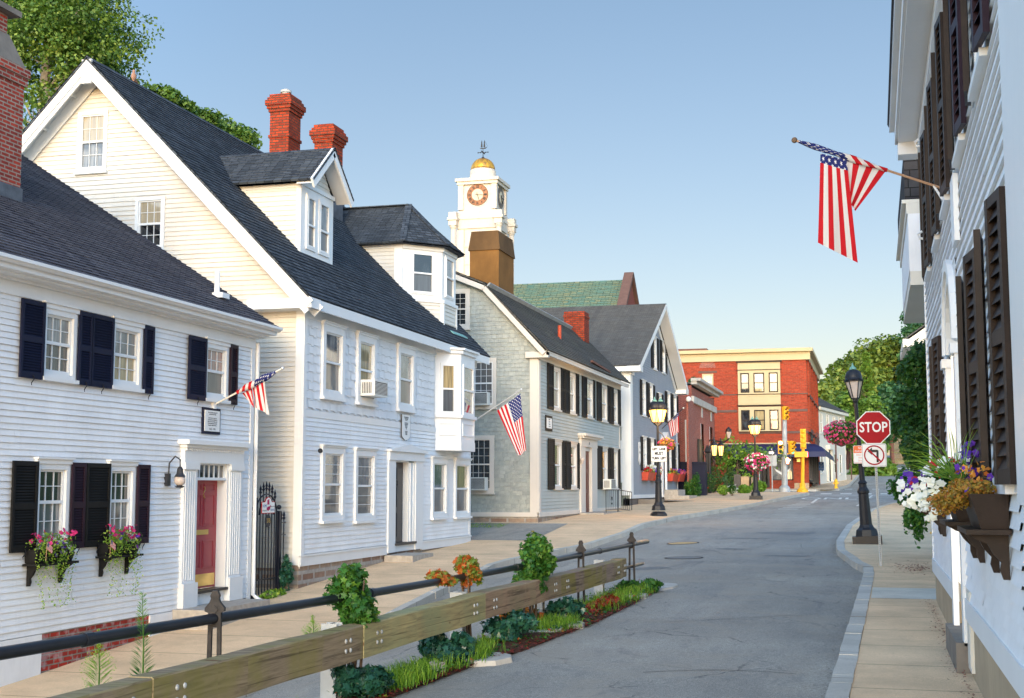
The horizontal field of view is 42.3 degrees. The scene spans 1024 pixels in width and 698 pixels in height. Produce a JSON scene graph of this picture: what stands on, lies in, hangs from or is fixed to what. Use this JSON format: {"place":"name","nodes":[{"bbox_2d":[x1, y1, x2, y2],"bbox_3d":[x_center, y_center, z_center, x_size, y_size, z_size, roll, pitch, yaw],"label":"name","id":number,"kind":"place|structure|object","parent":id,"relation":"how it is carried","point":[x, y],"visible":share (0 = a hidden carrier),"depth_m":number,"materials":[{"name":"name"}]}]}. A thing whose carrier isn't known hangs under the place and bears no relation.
{"place":"outdoors","nodes":[
{"label":"outdoors","id":0,"kind":"place"},
{"bbox_2d":[0,0,282,686],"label":"clapboard house","id":1,"kind":"structure","parent":0,"point":[127,353],"depth_m":22.11,"materials":[{"name":"white wood"}]},
{"bbox_2d":[9,457,86,557],"bbox_3d":[-6.965,2.371,19.817,0.155,1.487,1.827,-2,-6,15],"label":"window","id":2,"kind":"structure","parent":1,"relation":"in","point":[40,488],"depth_m":19.85,"materials":[{"name":"black paint"}]},
{"bbox_2d":[22,528,78,608],"bbox_3d":[-6.877,3.249,19.617,0.513,1.170,1.124,-2,-6,15],"label":"flower box","id":3,"kind":"object","parent":1,"relation":"attached to","point":[60,557],"visible":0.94,"depth_m":19.55,"materials":[{"name":"black paint"}]},
{"bbox_2d":[18,298,92,391],"bbox_3d":[-6.950,-0.045,20.124,0.155,1.297,1.820,-2,-6,15],"label":"window","id":4,"kind":"structure","parent":1,"relation":"in","point":[48,329],"depth_m":20.17,"materials":[{"name":"blue paint"}]},
{"bbox_2d":[84,460,150,552],"bbox_3d":[-6.470,2.560,21.621,0.155,1.487,1.886,-2,-6,15],"label":"window","id":5,"kind":"structure","parent":1,"relation":"in","point":[111,486],"depth_m":21.70,"materials":[{"name":"black paint"}]},
{"bbox_2d":[95,524,143,597],"bbox_3d":[-6.387,3.407,21.399,0.516,1.167,1.180,-2,-6,15],"label":"flower box","id":6,"kind":"object","parent":1,"relation":"attached to","point":[127,549],"visible":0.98,"depth_m":21.33,"materials":[{"name":"black paint"}]},
{"bbox_2d":[91,313,154,398],"bbox_3d":[-6.466,0.140,21.888,0.155,1.297,1.889,-2,-6,15],"label":"window","id":7,"kind":"structure","parent":1,"relation":"in","point":[117,343],"depth_m":21.97,"materials":[{"name":"blue paint"}]},
{"bbox_2d":[195,480,216,588],"bbox_3d":[-5.803,3.458,24.695,0.102,2.000,1.158,-2,-6,15],"label":"door","id":8,"kind":"structure","parent":1,"relation":"in","point":[206,489],"depth_m":24.86,"materials":[{"name":"red wood"}]},
{"bbox_2d":[201,407,220,434],"bbox_3d":[-5.631,1.349,24.769,0.046,0.490,0.684,-2,-6,15],"label":"history plaque","id":9,"kind":"object","parent":1,"relation":"attached to","point":[210,421],"visible":1,"depth_m":24.70,"materials":[{"name":"blue paint"}]},
{"bbox_2d":[187,335,238,409],"bbox_3d":[-5.647,0.454,24.875,0.155,1.297,1.909,-2,-6,15],"label":"window","id":10,"kind":"structure","parent":1,"relation":"in","point":[209,364],"depth_m":24.95,"materials":[{"name":"blue paint"}]},
{"bbox_2d":[211,367,283,414],"bbox_3d":[-4.970,0.791,24.896,1.376,0.914,0.182,-1,-6,6],"label":"house flag","id":11,"kind":"object","parent":1,"relation":"attached to","point":[258,387],"visible":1,"depth_m":24.87,"materials":[{"name":"fabric"}]},
{"bbox_2d":[0,492,802,697],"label":"pavement","id":12,"kind":"structure","parent":0,"point":[174,648],"depth_m":25.53,"materials":[{"name":"concrete"}]},
{"bbox_2d":[80,629,116,687],"bbox_3d":[-3.053,2.353,9.767,0.271,0.575,0.257,-2,-6,15],"label":"weed","id":13,"kind":"object","parent":12,"relation":"on","point":[92,661],"visible":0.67,"depth_m":9.76,"materials":[{"name":"green plant"}]},
{"bbox_2d":[130,592,154,675],"bbox_3d":[-2.633,2.122,9.467,0.232,0.774,0.229,-2,-6,15],"label":"weed","id":14,"kind":"object","parent":12,"relation":"on","point":[137,669],"visible":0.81,"depth_m":9.47,"materials":[{"name":"green plant"}]},
{"bbox_2d":[172,599,269,629],"bbox_3d":[-5.308,5.077,24.270,0.730,0.770,2.400,-2,-6,15],"label":"granite step","id":15,"kind":"object","parent":12,"relation":"on","point":[230,605],"visible":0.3,"depth_m":23.77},
{"bbox_2d":[250,481,285,598],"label":"iron gate","id":16,"kind":"structure","parent":12,"relation":"on","point":[278,534],"depth_m":27.16,"materials":[{"name":"metal"}]},
{"bbox_2d":[647,397,667,515],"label":"street lamp","id":17,"kind":"object","parent":12,"relation":"on","point":[657,410],"visible":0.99,"depth_m":49.66,"materials":[{"name":"metal"}]},
{"bbox_2d":[678,462,707,495],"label":"utility box","id":18,"kind":"object","parent":12,"relation":"on","point":[700,468],"visible":0.29,"depth_m":77.98,"materials":[{"name":"paint"}]},
{"bbox_2d":[747,416,762,499],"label":"street lamp","id":19,"kind":"object","parent":12,"relation":"on","point":[755,425],"visible":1,"depth_m":69.87,"materials":[{"name":"metal"}]},
{"bbox_2d":[3,0,906,454],"label":"sky","id":20,"kind":"structure","parent":0,"point":[650,139],"materials":[{"name":"blue"}]},
{"bbox_2d":[471,523,565,539],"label":"driveway","id":21,"kind":"structure","parent":0,"point":[513,531],"depth_m":42.35,"materials":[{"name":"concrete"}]},
{"bbox_2d":[245,494,896,697],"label":"road","id":22,"kind":"structure","parent":0,"point":[627,652],"depth_m":18.82,"materials":[{"name":"asphalt"}]},
{"bbox_2d":[0,532,649,696],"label":"pipe railing","id":23,"kind":"object","parent":22,"relation":"on","point":[216,616],"visible":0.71,"depth_m":10.52,"materials":[{"name":"black metal"}]},
{"bbox_2d":[47,558,626,697],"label":"timber guard rail","id":24,"kind":"object","parent":22,"relation":"on","point":[252,669],"visible":0.94,"depth_m":12.09,"materials":[{"name":"wood"}]},
{"bbox_2d":[344,589,650,697],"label":"planted strip","id":25,"kind":"object","parent":22,"relation":"on","point":[508,644],"visible":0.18,"depth_m":16.23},
{"bbox_2d":[322,562,380,668],"bbox_3d":[-1.532,2.742,12.716,0.532,1.379,0.558,-2,-6,15],"label":"ivy","id":26,"kind":"object","parent":25,"relation":"on","point":[356,604],"visible":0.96,"depth_m":12.62,"materials":[{"name":"green plant"}]},
{"bbox_2d":[330,663,395,697],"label":"ivy","id":27,"kind":"object","parent":25,"relation":"on","point":[352,681],"visible":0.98,"depth_m":12.22,"materials":[{"name":"green plant"}]},
{"bbox_2d":[417,631,476,664],"bbox_3d":[-0.747,3.355,14.571,0.696,0.478,1.036,-2,-6,15],"label":"ivy","id":28,"kind":"object","parent":25,"relation":"on","point":[442,645],"visible":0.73,"depth_m":14.49,"materials":[{"name":"green plant"}]},
{"bbox_2d":[452,554,483,635],"bbox_3d":[-0.524,3.070,15.779,0.403,1.244,0.280,-2,-6,15],"label":"shrub","id":29,"kind":"object","parent":25,"relation":"on","point":[469,567],"visible":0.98,"depth_m":15.77,"materials":[{"name":"plant"}]},
{"bbox_2d":[296,581,659,696],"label":"grass","id":30,"kind":"structure","parent":25,"relation":"on","point":[403,675],"depth_m":14.87,"materials":[{"name":"plant"}]},
{"bbox_2d":[326,585,647,697],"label":"ground cover","id":31,"kind":"object","parent":25,"relation":"on","point":[499,644],"visible":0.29,"depth_m":16.57,"materials":[{"name":"green plant"}]},
{"bbox_2d":[479,609,539,641],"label":"ivy","id":32,"kind":"object","parent":25,"relation":"on","point":[512,625],"visible":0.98,"depth_m":16.27,"materials":[{"name":"green plant"}]},
{"bbox_2d":[511,530,557,617],"bbox_3d":[0.312,3.180,18.034,0.680,1.401,0.557,3,-7,-28],"label":"ivy","id":33,"kind":"object","parent":25,"relation":"on","point":[539,558],"visible":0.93,"depth_m":17.95,"materials":[{"name":"green plant"}]},
{"bbox_2d":[543,595,586,619],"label":"ivy","id":34,"kind":"object","parent":25,"relation":"on","point":[565,605],"visible":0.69,"depth_m":18.51,"materials":[{"name":"green plant"}]},
{"bbox_2d":[237,492,808,697],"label":"kerb","id":35,"kind":"structure","parent":22,"relation":"on","point":[431,595],"depth_m":38.46,"materials":[{"name":"stone"}]},
{"bbox_2d":[825,501,896,697],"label":"kerb","id":36,"kind":"structure","parent":22,"relation":"on","point":[840,684],"depth_m":16.69,"materials":[{"name":"stone"}]},
{"bbox_2d":[716,490,892,493],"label":"cross street","id":37,"kind":"structure","parent":0,"point":[847,491],"depth_m":92.05,"materials":[{"name":"asphalt"}]},
{"bbox_2d":[702,434,788,485],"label":"tree","id":38,"kind":"object","parent":37,"relation":"on","point":[727,462],"visible":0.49,"depth_m":90.20,"materials":[{"name":"green plant"}]},
{"bbox_2d":[778,406,795,491],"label":"traffic signal","id":39,"kind":"object","parent":37,"relation":"on","point":[784,487],"visible":0.98,"depth_m":90.75,"materials":[{"name":"yellow"}]},
{"bbox_2d":[809,466,856,488],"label":"hill pavement","id":40,"kind":"structure","parent":0,"point":[831,484],"depth_m":117.44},
{"bbox_2d":[833,391,891,422],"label":"crooked tree","id":41,"kind":"object","parent":40,"relation":"on","point":[868,404],"visible":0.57,"depth_m":143.90,"materials":[{"name":"green plant"}]},
{"bbox_2d":[842,455,915,489],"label":"hill road","id":42,"kind":"structure","parent":0,"point":[871,482],"depth_m":124.99,"materials":[{"name":"asphalt"}]},
{"bbox_2d":[844,503,983,697],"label":"pavement","id":43,"kind":"structure","parent":0,"point":[903,652],"depth_m":16.48,"materials":[{"name":"concrete"}]},
{"bbox_2d":[843,363,882,544],"bbox_3d":[9.294,2.789,35.304,0.756,4.870,0.756,-5,-7,15],"label":"street lamp","id":44,"kind":"object","parent":43,"relation":"on","point":[866,532],"visible":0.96,"depth_m":35.09,"materials":[{"name":"metal"}]},
{"bbox_2d":[823,420,857,446],"bbox_3d":[8.842,2.265,35.490,0.968,0.718,0.983,-2,-6,15],"label":"hanging basket","id":45,"kind":"object","parent":44,"relation":"hanging from","point":[840,435],"visible":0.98,"depth_m":35.28,"materials":[{"name":"pink plant"}]},
{"bbox_2d":[856,411,890,565],"bbox_3d":[7.619,2.946,27.739,0.690,3.278,0.076,-2,-6,15],"label":"stop sign","id":46,"kind":"object","parent":43,"relation":"on","point":[872,427],"visible":1,"depth_m":27.82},
{"bbox_2d":[862,444,886,466],"bbox_3d":[7.609,2.231,27.769,0.500,0.485,0.018,-2,-6,15],"label":"no left turn sign","id":47,"kind":"object","parent":46,"relation":"attached to","point":[872,456],"visible":1,"depth_m":27.76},
{"bbox_2d":[871,587,935,598],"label":"pavement slab","id":48,"kind":"structure","parent":43,"relation":"on","point":[910,593],"depth_m":21.57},
{"bbox_2d":[887,338,928,478],"bbox_3d":[9.526,2.289,29.968,2.092,5.106,3.030,-2,-6,15],"label":"maple","id":49,"kind":"object","parent":43,"relation":"on","point":[911,403],"visible":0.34,"depth_m":29.59,"materials":[{"name":"green plant"}]},
{"bbox_2d":[898,425,928,514],"bbox_3d":[7.788,2.348,25.260,0.769,1.821,1.217,-2,-6,15],"label":"shrub","id":50,"kind":"object","parent":43,"relation":"on","point":[907,442],"visible":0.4,"depth_m":25.07,"materials":[{"name":"green plant"}]},
{"bbox_2d":[887,0,1023,697],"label":"clapboard house","id":51,"kind":"structure","parent":43,"relation":"on","point":[955,120],"depth_m":10.64,"materials":[{"name":"paint"}]},
{"bbox_2d":[791,137,946,262],"bbox_3d":[4.090,-1.738,15.145,1.708,1.508,0.165,-2,-6,15],"label":"house flag","id":52,"kind":"object","parent":51,"relation":"attached to","point":[848,182],"visible":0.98,"depth_m":15.20,"materials":[{"name":"multicoloured fabric"}]},
{"bbox_2d":[896,159,924,323],"bbox_3d":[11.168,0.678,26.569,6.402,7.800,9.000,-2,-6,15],"label":"bay window","id":53,"kind":"structure","parent":51,"relation":"attached to","point":[908,255],"depth_m":23.50,"materials":[{"name":"wood"}]},
{"bbox_2d":[918,130,932,281],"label":"window","id":54,"kind":"structure","parent":51,"relation":"in","point":[926,262],"depth_m":18.65,"materials":[{"name":"brown paint"}]},
{"bbox_2d":[924,78,940,252],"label":"window","id":55,"kind":"structure","parent":51,"relation":"in","point":[934,230],"depth_m":16.32,"materials":[{"name":"brown paint"}]},
{"bbox_2d":[929,335,945,462],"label":"window","id":56,"kind":"structure","parent":51,"relation":"in","point":[935,350],"depth_m":16.45,"materials":[{"name":"brown paint"}]},
{"bbox_2d":[931,12,950,220],"bbox_3d":[4.744,-2.477,14.566,0.157,1.930,1.779,-2,-6,15],"label":"window","id":57,"kind":"structure","parent":51,"relation":"in","point":[941,166],"depth_m":14.07,"materials":[{"name":"brown paint"}]},
{"bbox_2d":[942,0,967,169],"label":"window","id":58,"kind":"structure","parent":51,"relation":"in","point":[956,113],"depth_m":11.67,"materials":[{"name":"paint"}]},
{"bbox_2d":[939,503,984,562],"bbox_3d":[3.760,1.385,11.069,0.400,0.756,1.000,-2,-6,15],"label":"flower box","id":59,"kind":"object","parent":51,"relation":"attached to","point":[961,517],"visible":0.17,"depth_m":10.64,"materials":[{"name":"brown paint"}]},
{"bbox_2d":[901,507,929,548],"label":"trailing plant","id":60,"kind":"object","parent":59,"relation":"in","point":[914,518],"visible":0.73,"depth_m":23.72,"materials":[{"name":"green plant"}]},
{"bbox_2d":[896,440,978,521],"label":"petunias","id":61,"kind":"object","parent":59,"relation":"in","point":[916,490],"visible":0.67,"depth_m":10.48,"materials":[{"name":"white plant"}]},
{"bbox_2d":[955,247,981,482],"bbox_3d":[3.835,0.220,11.093,0.102,1.840,1.882,-2,-6,15],"label":"window","id":62,"kind":"structure","parent":51,"relation":"in","point":[965,288],"depth_m":10.58,"materials":[{"name":"brown paint"}]},
{"bbox_2d":[960,0,989,105],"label":"window","id":63,"kind":"structure","parent":51,"relation":"in","point":[979,9],"depth_m":9.57,"materials":[{"name":"paint"}]},
{"bbox_2d":[954,459,1011,579],"bbox_3d":[3.221,1.155,9.105,0.316,0.803,1.000,-2,-6,15],"label":"flower box","id":64,"kind":"object","parent":51,"relation":"attached to","point":[989,529],"visible":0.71,"depth_m":8.67,"materials":[{"name":"brown paint"}]},
{"bbox_2d":[878,421,977,479],"bbox_3d":[3.174,0.753,10.003,0.895,0.483,0.774,-2,-6,15],"label":"spike plant","id":65,"kind":"object","parent":64,"relation":"in","point":[952,474],"visible":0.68,"depth_m":10.00,"materials":[{"name":"green plant"}]},
{"bbox_2d":[926,478,996,516],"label":"wilted plants","id":66,"kind":"object","parent":64,"relation":"in","point":[946,501],"visible":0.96,"depth_m":9.05,"materials":[{"name":"yellow plant"}]},
{"bbox_2d":[973,186,1016,493],"bbox_3d":[3.292,0.028,8.980,0.172,1.900,1.862,-2,-6,15],"label":"window","id":67,"kind":"structure","parent":51,"relation":"in","point":[1001,376],"depth_m":8.41,"materials":[{"name":"brown paint"}]},
{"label":"ground","id":68,"kind":"structure","parent":0,"visible":0},
{"bbox_2d":[1,0,164,128],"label":"broadleaf tree","id":69,"kind":"object","parent":68,"relation":"on","point":[70,33],"visible":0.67,"depth_m":50.33,"materials":[{"name":"green plant"}]},
{"bbox_2d":[137,79,195,110],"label":"broadleaf tree","id":70,"kind":"object","parent":68,"relation":"on","point":[169,93],"visible":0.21,"depth_m":68.32,"materials":[{"name":"green plant"}]},
{"bbox_2d":[183,100,227,129],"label":"broadleaf tree","id":71,"kind":"object","parent":68,"relation":"on","point":[210,116],"visible":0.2,"depth_m":70.23,"materials":[{"name":"green plant"}]},
{"bbox_2d":[217,113,262,149],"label":"broadleaf tree","id":72,"kind":"object","parent":68,"relation":"on","point":[246,134],"visible":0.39,"depth_m":73.81,"materials":[{"name":"green plant"}]},
{"bbox_2d":[22,56,490,588],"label":"gabled house","id":73,"kind":"structure","parent":68,"relation":"on","point":[346,299],"depth_m":30.95,"materials":[{"name":"wood"}]},
{"bbox_2d":[73,110,108,174],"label":"window","id":74,"kind":"structure","parent":73,"relation":"in","point":[92,130],"depth_m":30.40,"materials":[{"name":"wood"}]},
{"bbox_2d":[134,196,165,249],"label":"window","id":75,"kind":"structure","parent":73,"relation":"in","point":[149,211],"depth_m":29.80,"materials":[{"name":"wood"}]},
{"bbox_2d":[305,193,316,251],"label":"window","id":76,"kind":"structure","parent":73,"relation":"in","point":[311,201],"depth_m":31.55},
{"bbox_2d":[317,199,330,257],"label":"window","id":77,"kind":"structure","parent":73,"relation":"in","point":[324,209],"depth_m":32.28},
{"bbox_2d":[319,444,348,523],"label":"window","id":78,"kind":"structure","parent":73,"relation":"in","point":[333,457],"depth_m":29.80,"materials":[{"name":"wood"}]},
{"bbox_2d":[320,320,348,401],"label":"window","id":79,"kind":"structure","parent":73,"relation":"in","point":[333,335],"depth_m":30.00,"materials":[{"name":"wood"}]},
{"bbox_2d":[352,447,379,523],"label":"window","id":80,"kind":"structure","parent":73,"relation":"in","point":[365,459],"depth_m":31.68,"materials":[{"name":"wood"}]},
{"bbox_2d":[354,330,379,407],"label":"window","id":81,"kind":"structure","parent":73,"relation":"in","point":[366,343],"depth_m":31.89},
{"bbox_2d":[361,379,387,397],"bbox_3d":[-3.350,0.960,31.841,0.450,0.380,0.876,-2,-6,15],"label":"air conditioner","id":82,"kind":"object","parent":73,"relation":"attached to","point":[372,388],"visible":1,"depth_m":31.45,"materials":[{"name":"white plastic"}]},
{"bbox_2d":[395,462,402,541],"bbox_3d":[-3.014,3.961,34.176,0.092,2.060,1.069,-2,-6,15],"label":"door","id":83,"kind":"structure","parent":73,"relation":"in","point":[399,466],"depth_m":34.41,"materials":[{"name":"wood"}]},
{"bbox_2d":[395,343,417,413],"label":"window","id":84,"kind":"structure","parent":73,"relation":"in","point":[405,354],"depth_m":34.65,"materials":[{"name":"wood"}]},
{"bbox_2d":[410,251,433,295],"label":"window","id":85,"kind":"structure","parent":73,"relation":"in","point":[422,263],"depth_m":38.85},
{"bbox_2d":[430,456,450,519],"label":"window","id":86,"kind":"structure","parent":73,"relation":"in","point":[439,464],"depth_m":37.10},
{"bbox_2d":[440,363,456,414],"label":"window","id":87,"kind":"structure","parent":73,"relation":"in","point":[447,370],"depth_m":37.21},
{"bbox_2d":[453,457,471,518],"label":"window","id":88,"kind":"structure","parent":73,"relation":"in","point":[462,466],"depth_m":39.16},
{"bbox_2d":[463,364,473,416],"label":"window","id":89,"kind":"structure","parent":73,"relation":"in","point":[468,371],"depth_m":38.11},
{"bbox_2d":[475,388,525,455],"bbox_3d":[-0.423,2.212,39.837,1.724,2.033,0.148,-2,-6,15],"label":"house flag","id":90,"kind":"object","parent":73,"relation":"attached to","point":[510,414],"visible":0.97,"depth_m":39.69,"materials":[{"name":"fabric"}]},
{"bbox_2d":[447,140,517,275],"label":"clock tower","id":91,"kind":"structure","parent":68,"relation":"on","point":[483,189],"depth_m":138.00,"materials":[{"name":"white wood"}]},
{"bbox_2d":[455,230,629,522],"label":"colonial house","id":92,"kind":"structure","parent":68,"relation":"on","point":[564,373],"depth_m":46.46,"materials":[{"name":"grey wood"}]},
{"bbox_2d":[455,288,470,329],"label":"window","id":93,"kind":"structure","parent":92,"relation":"in","point":[462,300],"depth_m":46.14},
{"bbox_2d":[471,435,494,493],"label":"window","id":94,"kind":"structure","parent":92,"relation":"in","point":[482,463],"depth_m":45.41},
{"bbox_2d":[475,358,496,409],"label":"window","id":95,"kind":"structure","parent":92,"relation":"in","point":[485,374],"depth_m":45.65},
{"bbox_2d":[547,363,564,411],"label":"window","id":96,"kind":"structure","parent":92,"relation":"in","point":[555,376],"depth_m":47.79,"materials":[{"name":"white paint"}]},
{"bbox_2d":[548,438,565,489],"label":"window","id":97,"kind":"structure","parent":92,"relation":"in","point":[556,447],"depth_m":47.60,"materials":[{"name":"white paint"}]},
{"bbox_2d":[565,369,579,415],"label":"window","id":98,"kind":"structure","parent":92,"relation":"in","point":[572,396],"depth_m":50.35,"materials":[{"name":"black paint"}]},
{"bbox_2d":[566,441,579,489],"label":"window","id":99,"kind":"structure","parent":92,"relation":"in","point":[572,447],"depth_m":50.14,"materials":[{"name":"black paint"}]},
{"bbox_2d":[582,376,595,419],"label":"window","id":100,"kind":"structure","parent":92,"relation":"in","point":[588,386],"depth_m":53.28,"materials":[{"name":"black paint"}]},
{"bbox_2d":[597,381,610,423],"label":"window","id":101,"kind":"structure","parent":92,"relation":"in","point":[603,392],"depth_m":56.21,"materials":[{"name":"black paint"}]},
{"bbox_2d":[597,446,610,489],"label":"window","id":102,"kind":"structure","parent":92,"relation":"in","point":[603,452],"depth_m":55.33,"materials":[{"name":"black paint"}]},
{"bbox_2d":[514,272,638,307],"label":"church","id":103,"kind":"structure","parent":68,"relation":"on","point":[584,293],"depth_m":107.01,"materials":[{"name":"brick"}]},
{"bbox_2d":[539,303,688,505],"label":"gable front house","id":104,"kind":"structure","parent":68,"relation":"on","point":[636,346],"depth_m":66.89,"materials":[{"name":"white wood"}]},
{"bbox_2d":[664,378,722,491],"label":"brick bank","id":105,"kind":"structure","parent":68,"relation":"on","point":[696,432],"depth_m":81.08,"materials":[{"name":"brick"}]},
{"bbox_2d":[678,347,834,488],"bbox_3d":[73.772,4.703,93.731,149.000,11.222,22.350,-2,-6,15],"label":"corner building","id":106,"kind":"structure","parent":68,"relation":"on","point":[764,386],"depth_m":98.65,"materials":[{"name":"red brick"}]},
{"bbox_2d":[818,381,843,402],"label":"hill tree","id":107,"kind":"object","parent":68,"relation":"on","point":[829,392],"visible":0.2,"depth_m":164.60,"materials":[{"name":"green plant"}]},
{"bbox_2d":[818,398,848,483],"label":"white building","id":108,"kind":"structure","parent":68,"relation":"on","point":[828,413],"depth_m":123.07,"materials":[{"name":"wood"}]},
{"bbox_2d":[819,349,885,452],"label":"hill tree","id":109,"kind":"object","parent":68,"relation":"on","point":[836,371],"visible":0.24,"depth_m":178.57,"materials":[{"name":"green plant"}]},
{"bbox_2d":[846,352,897,475],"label":"hill tree","id":110,"kind":"object","parent":68,"relation":"on","point":[890,468],"visible":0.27,"depth_m":144.16,"materials":[{"name":"green plant"}]},
{"bbox_2d":[849,333,909,440],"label":"hill tree","id":111,"kind":"object","parent":68,"relation":"on","point":[883,357],"visible":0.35,"depth_m":186.38,"materials":[{"name":"green plant"}]},
{"bbox_2d":[876,380,906,463],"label":"hill tree","id":112,"kind":"object","parent":68,"relation":"on","point":[886,390],"visible":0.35,"depth_m":152.83,"materials":[{"name":"green plant"}]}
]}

